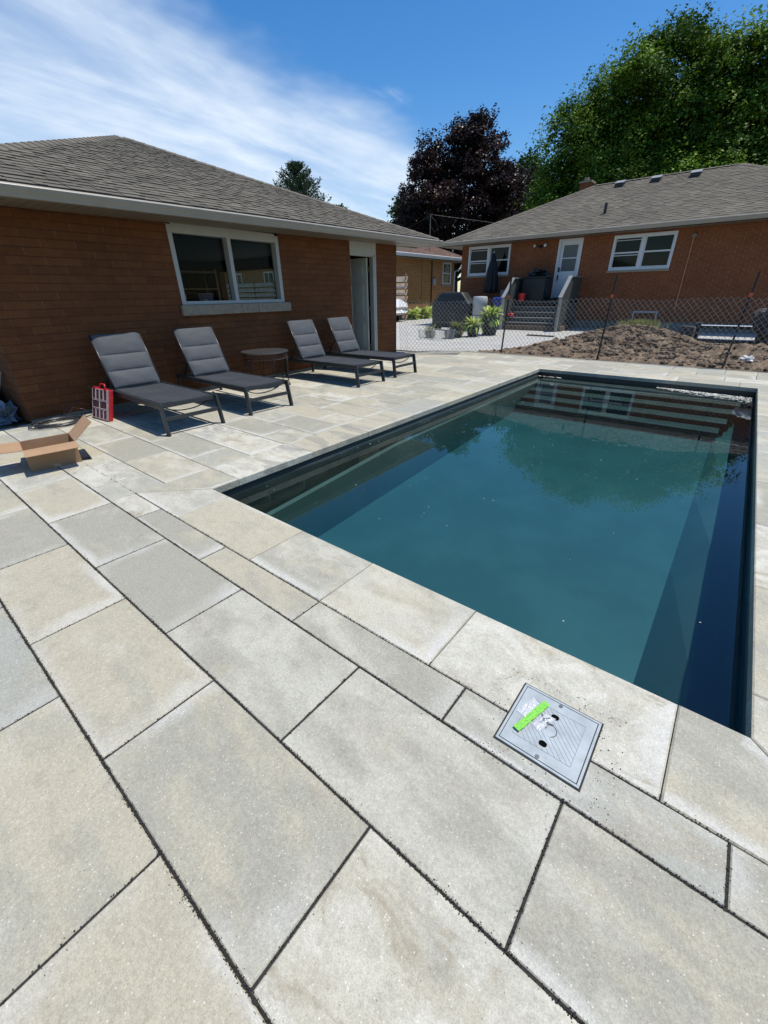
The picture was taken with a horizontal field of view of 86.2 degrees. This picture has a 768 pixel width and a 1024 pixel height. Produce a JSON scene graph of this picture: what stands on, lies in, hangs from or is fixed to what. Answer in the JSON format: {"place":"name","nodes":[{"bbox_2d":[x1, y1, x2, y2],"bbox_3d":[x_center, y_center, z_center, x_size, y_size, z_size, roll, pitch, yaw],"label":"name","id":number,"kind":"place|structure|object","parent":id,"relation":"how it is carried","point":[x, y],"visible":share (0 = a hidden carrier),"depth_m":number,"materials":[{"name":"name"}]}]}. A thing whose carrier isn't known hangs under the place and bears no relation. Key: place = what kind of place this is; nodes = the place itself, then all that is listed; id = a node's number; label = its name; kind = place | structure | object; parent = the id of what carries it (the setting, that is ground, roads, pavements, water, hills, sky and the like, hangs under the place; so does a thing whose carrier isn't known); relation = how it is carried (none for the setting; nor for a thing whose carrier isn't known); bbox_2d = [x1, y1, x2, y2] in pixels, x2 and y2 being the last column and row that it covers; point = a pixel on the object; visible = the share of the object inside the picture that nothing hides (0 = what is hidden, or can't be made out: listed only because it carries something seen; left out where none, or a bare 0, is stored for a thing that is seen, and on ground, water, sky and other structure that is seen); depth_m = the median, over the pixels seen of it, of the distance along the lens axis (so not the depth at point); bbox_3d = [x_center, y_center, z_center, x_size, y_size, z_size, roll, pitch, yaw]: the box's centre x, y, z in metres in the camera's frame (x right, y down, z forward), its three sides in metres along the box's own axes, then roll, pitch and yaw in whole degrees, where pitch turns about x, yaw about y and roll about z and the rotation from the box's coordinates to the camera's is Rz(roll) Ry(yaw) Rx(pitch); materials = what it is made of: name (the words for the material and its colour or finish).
{"place":"outdoors","nodes":[
{"label":"outdoors","id":0,"kind":"place"},
{"bbox_2d":[0,350,411,428],"bbox_3d":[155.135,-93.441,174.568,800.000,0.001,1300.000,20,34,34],"label":"ground","id":1,"kind":"structure","parent":0,"point":[21,422],"depth_m":5.42,"materials":[{"name":"grey concrete"}]},
{"bbox_2d":[0,387,5,402],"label":"rubbish sack","id":2,"kind":"object","parent":1,"relation":"on","point":[2,397],"visible":0.07,"depth_m":5.56,"materials":[{"name":"black plastic"}]},
{"bbox_2d":[0,400,21,425],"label":"plastic bag","id":3,"kind":"object","parent":1,"relation":"on","point":[8,414],"visible":1,"depth_m":5.27,"materials":[{"name":"blue plastic"}]},
{"bbox_2d":[0,135,443,422],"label":"brick garage","id":4,"kind":"structure","parent":1,"relation":"on","point":[111,234],"depth_m":6.03,"materials":[{"name":"brick"}]},
{"bbox_2d":[180,269,220,300],"bbox_3d":[-6.906,-6.348,12.816,0.700,2.200,3.800,18,34,32],"label":"storage shelf","id":5,"kind":"object","parent":4,"relation":"on","point":[203,272],"visible":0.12,"depth_m":13.48,"materials":[{"name":"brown wood"}]},
{"bbox_2d":[190,293,212,300],"bbox_3d":[-6.008,-7.011,13.605,0.500,0.430,0.540,20,34,34],"label":"storage bin","id":6,"kind":"object","parent":5,"relation":"on","point":[201,296],"visible":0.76,"depth_m":13.41,"materials":[{"name":"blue plastic"}]},
{"bbox_2d":[165,222,284,304],"bbox_3d":[-2.567,-4.094,6.870,0.146,1.075,2.070,18,34,32],"label":"window frame","id":7,"kind":"structure","parent":4,"relation":"in","point":[225,234],"depth_m":6.78,"materials":[{"name":"white paint"}]},
{"bbox_2d":[350,258,370,349],"bbox_3d":[-0.701,-5.010,10.146,0.865,2.130,0.069,18,34,32],"label":"door","id":8,"kind":"structure","parent":4,"relation":"in","point":[359,267],"depth_m":9.95,"materials":[{"name":"paint"}]},
{"bbox_2d":[272,159,331,202],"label":"pine tree","id":9,"kind":"object","parent":1,"relation":"on","point":[293,172],"visible":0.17,"depth_m":53.61,"materials":[{"name":"green plant"}]},
{"bbox_2d":[226,273,407,319],"bbox_3d":[-6.459,-15.231,29.302,20.000,2.420,0.160,20,34,34],"label":"slat fence","id":10,"kind":"object","parent":1,"relation":"on","point":[271,285],"visible":0.24,"depth_m":30.72,"materials":[{"name":"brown wood"}]},
{"bbox_2d":[224,247,461,309],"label":"tan brick house","id":11,"kind":"structure","parent":1,"relation":"on","point":[431,274],"depth_m":27.04,"materials":[{"name":"brown brick"}]},
{"bbox_2d":[236,273,244,292],"bbox_3d":[-11.626,-18.253,32.819,1.200,1.400,0.080,20,34,34],"label":"window","id":12,"kind":"structure","parent":11,"relation":"in","point":[239,279],"depth_m":32.55,"materials":[{"name":"white plastic"}]},
{"bbox_2d":[263,271,273,292],"bbox_3d":[-8.508,-17.116,30.587,1.200,1.400,0.080,20,34,34],"label":"window","id":13,"kind":"structure","parent":11,"relation":"in","point":[268,276],"depth_m":30.48,"materials":[{"name":"white plastic"}]},
{"bbox_2d":[441,262,451,286],"bbox_3d":[4.310,-16.355,28.289,0.140,1.440,1.200,20,34,34],"label":"window","id":14,"kind":"structure","parent":11,"relation":"in","point":[446,275],"depth_m":28.32,"materials":[{"name":"white plastic"}]},
{"bbox_2d":[409,214,491,250],"bbox_3d":[3.128,-20.886,32.010,9.270,2.607,21.878,-23,35,-35],"label":"service mast","id":15,"kind":"object","parent":11,"relation":"attached to","point":[437,225],"visible":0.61,"depth_m":25.84,"materials":[{"name":"metal"}]},
{"bbox_2d":[403,308,420,319],"bbox_3d":[1.559,-12.105,25.444,1.581,1.114,1.566,20,34,34],"label":"hosta","id":16,"kind":"object","parent":1,"relation":"on","point":[411,314],"visible":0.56,"depth_m":25.07,"materials":[{"name":"green plant"}]},
{"bbox_2d":[386,194,445,232],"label":"broadleaf tree","id":17,"kind":"object","parent":1,"relation":"on","point":[391,212],"depth_m":47.15,"materials":[{"name":"green plant"}]},
{"bbox_2d":[415,306,431,318],"bbox_3d":[2.377,-12.606,26.344,1.596,1.106,1.701,20,34,34],"label":"hosta","id":18,"kind":"object","parent":1,"relation":"on","point":[425,311],"visible":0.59,"depth_m":25.99,"materials":[{"name":"green plant"}]},
{"bbox_2d":[137,364,767,863],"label":"swimming pool","id":19,"kind":"structure","parent":1,"relation":"in","point":[583,560],"depth_m":3.75,"materials":[{"name":"stone"}]},
{"bbox_2d":[255,398,754,733],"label":"wall","id":20,"kind":"structure","parent":19,"relation":"in","point":[728,713],"depth_m":2.49,"materials":[{"name":"plastic"}]},
{"bbox_2d":[379,375,752,622],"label":"floating petals","id":21,"kind":"object","parent":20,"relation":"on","point":[739,397],"visible":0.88,"depth_m":6.73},
{"bbox_2d":[390,102,540,291],"bbox_3d":[6.493,-25.706,35.877,17.520,14.828,10.426,20,34,34],"label":"copper beech","id":22,"kind":"object","parent":1,"relation":"on","point":[454,174],"visible":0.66,"depth_m":33.05,"materials":[{"name":"purple plant"}]},
{"bbox_2d":[494,134,553,219],"bbox_3d":[12.982,-27.437,39.932,9.100,13.900,6.523,20,34,34],"label":"green tree","id":23,"kind":"object","parent":1,"relation":"on","point":[527,161],"visible":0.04,"depth_m":36.47,"materials":[{"name":"green plant"}]},
{"bbox_2d":[399,271,767,370],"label":"chain link fence","id":24,"kind":"object","parent":1,"relation":"on","point":[611,302],"visible":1,"depth_m":9.26,"materials":[{"name":"metal"}]},
{"bbox_2d":[514,0,767,211],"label":"maple tree","id":25,"kind":"object","parent":1,"relation":"on","point":[708,108],"visible":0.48,"depth_m":21.55,"materials":[{"name":"green plant"}]},
{"bbox_2d":[0,351,767,1023],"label":"patio paving","id":26,"kind":"structure","parent":0,"point":[250,823],"depth_m":1.26,"materials":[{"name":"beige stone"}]},
{"bbox_2d":[0,415,90,471],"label":"cardboard box","id":27,"kind":"object","parent":26,"relation":"on","point":[47,452],"visible":1,"depth_m":3.89,"materials":[{"name":"beige cardboard"}]},
{"bbox_2d":[0,402,92,428],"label":"cable coil","id":28,"kind":"object","parent":26,"relation":"on","point":[48,420],"visible":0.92,"depth_m":5.21,"materials":[{"name":"grey rubber"}]},
{"bbox_2d":[92,383,112,421],"bbox_3d":[-3.675,-1.438,5.355,0.430,0.466,0.070,16,16,29],"label":"organizer case","id":29,"kind":"object","parent":26,"relation":"on","point":[102,403],"visible":1,"depth_m":5.30,"materials":[{"name":"red plastic"}]},
{"bbox_2d":[88,332,225,436],"bbox_3d":[-2.972,-1.708,5.251,1.942,0.999,0.720,21,35,35],"label":"sun lounger","id":30,"kind":"object","parent":26,"relation":"on","point":[125,359],"visible":0.98,"depth_m":5.38,"materials":[{"name":"grey fabric"}]},
{"bbox_2d":[172,327,292,415],"bbox_3d":[-2.289,-2.131,6.027,1.942,0.999,0.720,21,35,35],"label":"sun lounger","id":31,"kind":"object","parent":26,"relation":"on","point":[201,350],"visible":1,"depth_m":6.16,"materials":[{"name":"grey fabric"}]},
{"bbox_2d":[241,348,290,387],"bbox_3d":[-2.056,-2.530,7.217,0.800,0.574,0.800,20,34,34],"label":"side table","id":32,"kind":"object","parent":26,"relation":"on","point":[259,352],"visible":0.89,"depth_m":6.99,"materials":[{"name":"black metal"}]},
{"bbox_2d":[284,319,384,387],"bbox_3d":[-0.962,-2.970,7.569,1.942,0.999,0.720,20,34,34],"label":"sun lounger","id":33,"kind":"object","parent":26,"relation":"on","point":[306,338],"visible":1,"depth_m":7.69,"materials":[{"name":"grey fabric"}]},
{"bbox_2d":[324,317,416,377],"bbox_3d":[-0.324,-3.391,8.344,1.942,0.999,0.720,19,34,33],"label":"sun lounger","id":34,"kind":"object","parent":26,"relation":"on","point":[345,340],"visible":0.98,"depth_m":8.45,"materials":[{"name":"grey fabric"}]},
{"bbox_2d":[0,464,765,1023],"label":"joint grit","id":35,"kind":"object","parent":26,"relation":"on","point":[206,924],"visible":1,"depth_m":1.28,"materials":[{"name":"grey sand"}]},
{"bbox_2d":[493,683,603,792],"bbox_3d":[0.599,0.800,1.493,0.298,0.027,0.298,20,34,34],"label":"skimmer lid","id":36,"kind":"object","parent":26,"relation":"on","point":[562,749],"visible":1,"depth_m":1.46,"materials":[{"name":"grey plastic"}]},
{"bbox_2d":[514,701,549,730],"bbox_3d":[0.552,0.757,1.528,0.181,0.002,0.027,-19,33,-30],"label":"tape strip","id":37,"kind":"object","parent":36,"relation":"on","point":[523,722],"visible":1,"depth_m":1.53,"materials":[{"name":"green plastic"}]},
{"bbox_2d":[517,697,555,731],"bbox_3d":[0.574,0.758,1.535,0.099,0.008,0.122,-17,32,-27],"label":"screw bag","id":38,"kind":"object","parent":36,"relation":"on","point":[542,721],"visible":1,"depth_m":1.53,"materials":[{"name":"white plastic"}]},
{"bbox_2d":[0,0,767,291],"label":"sky","id":39,"kind":"structure","parent":0,"point":[346,89],"materials":[{"name":"blue"}]},
{"bbox_2d":[423,325,437,337],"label":"potted grass","id":40,"kind":"object","parent":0,"point":[428,331],"depth_m":14.77,"materials":[{"name":"green plant"}]},
{"bbox_2d":[433,313,468,330],"bbox_3d":[2.968,-8.077,17.411,0.500,0.674,2.044,-22,34,-34],"label":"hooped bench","id":41,"kind":"object","parent":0,"point":[440,323],"visible":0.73,"depth_m":17.57,"materials":[{"name":"black metal"}]},
{"bbox_2d":[447,320,466,337],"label":"potted grass","id":42,"kind":"object","parent":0,"point":[459,329],"depth_m":14.59,"materials":[{"name":"green plant"}]},
{"bbox_2d":[396,318,755,351],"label":"concrete driveway","id":43,"kind":"structure","parent":0,"point":[456,344],"depth_m":14.15,"materials":[{"name":"grey concrete"}]},
{"bbox_2d":[396,299,407,320],"bbox_3d":[-0.784,-12.108,24.235,4.480,1.500,1.836,20,34,34],"label":"parked car","id":44,"kind":"object","parent":43,"relation":"on","point":[400,309],"visible":0.21,"depth_m":23.18,"materials":[{"name":"white paint"}]},
{"bbox_2d":[418,329,434,338],"bbox_3d":[1.481,-6.227,14.340,0.605,0.294,0.466,10,30,19],"label":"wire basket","id":45,"kind":"object","parent":43,"relation":"on","point":[425,335],"visible":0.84,"depth_m":14.27,"materials":[{"name":"grey metal"}]},
{"bbox_2d":[431,329,455,338],"bbox_3d":[2.035,-6.145,14.169,0.854,0.294,0.658,10,30,19],"label":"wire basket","id":46,"kind":"object","parent":43,"relation":"on","point":[442,335],"visible":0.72,"depth_m":14.01,"materials":[{"name":"grey metal"}]},
{"bbox_2d":[444,330,455,338],"bbox_3d":[2.325,-6.250,14.431,0.440,0.260,0.440,20,34,34],"label":"plastic pail","id":47,"kind":"object","parent":43,"relation":"on","point":[449,334],"visible":0.66,"depth_m":14.32,"materials":[{"name":"grey plastic"}]},
{"bbox_2d":[432,292,472,326],"bbox_3d":[3.253,-9.501,19.258,2.059,1.450,0.820,20,34,34],"label":"covered grill","id":48,"kind":"object","parent":43,"relation":"on","point":[444,298],"visible":0.83,"depth_m":18.85,"materials":[{"name":"fabric"}]},
{"bbox_2d":[463,316,484,336],"bbox_3d":[3.224,-6.738,14.866,0.822,0.689,0.824,6,29,13],"label":"potted hosta","id":49,"kind":"object","parent":43,"relation":"on","point":[474,322],"visible":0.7,"depth_m":14.76,"materials":[{"name":"green plant"}]},
{"bbox_2d":[472,296,487,326],"bbox_3d":[4.303,-9.040,18.551,0.660,1.270,0.660,20,34,34],"label":"rain barrel","id":50,"kind":"object","parent":43,"relation":"on","point":[477,299],"visible":0.69,"depth_m":18.21,"materials":[{"name":"plastic"}]},
{"bbox_2d":[483,251,497,305],"bbox_3d":[4.897,-10.228,18.884,0.660,3.040,0.666,0,28,2],"label":"parasol","id":51,"kind":"object","parent":43,"relation":"on","point":[491,283],"visible":0.8,"depth_m":18.53,"materials":[{"name":"grey fabric"}]},
{"bbox_2d":[479,305,504,334],"bbox_3d":[3.956,-7.165,15.304,1.056,1.012,1.021,20,34,34],"label":"potted hosta","id":52,"kind":"object","parent":43,"relation":"on","point":[495,322],"visible":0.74,"depth_m":15.10,"materials":[{"name":"green plant"}]},
{"bbox_2d":[493,297,501,327],"bbox_3d":[5.239,-8.924,18.340,0.651,1.239,0.724,20,34,34],"label":"recycling bin","id":53,"kind":"object","parent":43,"relation":"on","point":[497,300],"visible":0.15,"depth_m":17.98,"materials":[{"name":"blue plastic"}]},
{"bbox_2d":[498,275,582,331],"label":"porch steps","id":54,"kind":"structure","parent":43,"relation":"on","point":[570,290],"depth_m":17.09,"materials":[{"name":"grey paint"}]},
{"bbox_2d":[518,293,525,300],"bbox_3d":[5.897,-9.194,17.564,0.340,0.300,0.335,20,34,34],"label":"bucket","id":55,"kind":"object","parent":54,"relation":"on","point":[521,296],"visible":1,"depth_m":17.46,"materials":[{"name":"red plastic"}]},
{"bbox_2d":[521,276,552,300],"bbox_3d":[6.531,-9.608,17.664,1.060,0.920,0.760,20,34,34],"label":"deck box","id":56,"kind":"object","parent":54,"relation":"on","point":[535,288],"visible":0.93,"depth_m":17.39,"materials":[{"name":"plastic"}]},
{"bbox_2d":[528,268,548,275],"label":"bin bags","id":57,"kind":"object","parent":56,"relation":"on","point":[540,272],"visible":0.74,"depth_m":17.18,"materials":[{"name":"black plastic"}]},
{"bbox_2d":[526,334,554,336],"bbox_3d":[5.630,-6.353,14.785,0.140,0.040,1.000,-25,36,-38],"label":"timber offcut","id":58,"kind":"object","parent":43,"relation":"on","point":[540,335],"visible":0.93,"depth_m":14.69,"materials":[{"name":"grey wood"}]},
{"bbox_2d":[438,163,767,333],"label":"brick house","id":59,"kind":"structure","parent":0,"point":[700,234],"depth_m":15.76,"materials":[{"name":"brick"}]},
{"bbox_2d":[466,244,510,277],"bbox_3d":[4.819,-11.580,18.981,2.140,1.260,0.150,20,34,34],"label":"window","id":60,"kind":"structure","parent":59,"relation":"in","point":[480,257],"depth_m":18.94,"materials":[{"name":"white plastic"}]},
{"bbox_2d":[551,237,583,297],"bbox_3d":[7.656,-10.163,17.178,0.960,2.150,0.182,20,34,34],"label":"door","id":61,"kind":"structure","parent":59,"relation":"in","point":[569,250],"depth_m":17.07,"materials":[{"name":"white plastic"}]},
{"bbox_2d":[606,230,678,272],"bbox_3d":[9.696,-9.784,15.498,2.152,1.240,0.150,20,34,34],"label":"window","id":62,"kind":"structure","parent":59,"relation":"in","point":[642,252],"depth_m":15.46,"materials":[{"name":"white plastic"}]},
{"bbox_2d":[631,311,657,322],"bbox_3d":[10.242,-7.618,16.201,0.850,0.560,0.100,20,34,34],"label":"basement window","id":63,"kind":"structure","parent":59,"relation":"in","point":[656,312],"depth_m":16.04,"materials":[{"name":"grey plastic"}]},
{"bbox_2d":[478,324,767,372],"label":"bare soil","id":64,"kind":"structure","parent":0,"point":[719,352],"depth_m":9.74,"materials":[{"name":"brown soil"}]},
{"bbox_2d":[608,318,669,327],"bbox_3d":[6.853,-5.097,11.078,1.565,0.240,0.941,9,29,17],"label":"grass tuft","id":65,"kind":"object","parent":64,"relation":"on","point":[639,321],"visible":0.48,"depth_m":10.92,"materials":[{"name":"green plant"}]},
{"bbox_2d":[678,325,695,337],"bbox_3d":[8.548,-5.026,11.669,0.448,0.517,0.487,20,34,34],"label":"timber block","id":66,"kind":"object","parent":64,"relation":"on","point":[684,328],"depth_m":11.45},
{"bbox_2d":[693,322,756,344],"bbox_3d":[9.648,-5.013,11.547,1.580,0.540,0.600,19,34,33],"label":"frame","id":67,"kind":"object","parent":64,"relation":"on","point":[720,327],"visible":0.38,"depth_m":11.48,"materials":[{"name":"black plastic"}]},
{"bbox_2d":[740,355,754,360],"bbox_3d":[7.662,-3.238,8.637,0.229,0.099,0.263,-17,32,-28],"label":"plastic scrap","id":68,"kind":"object","parent":64,"relation":"on","point":[746,357],"visible":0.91,"depth_m":8.62,"materials":[{"name":"white plastic"}]},
{"bbox_2d":[752,308,767,344],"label":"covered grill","id":69,"kind":"object","parent":64,"relation":"on","point":[760,325],"visible":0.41,"depth_m":10.00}
]}

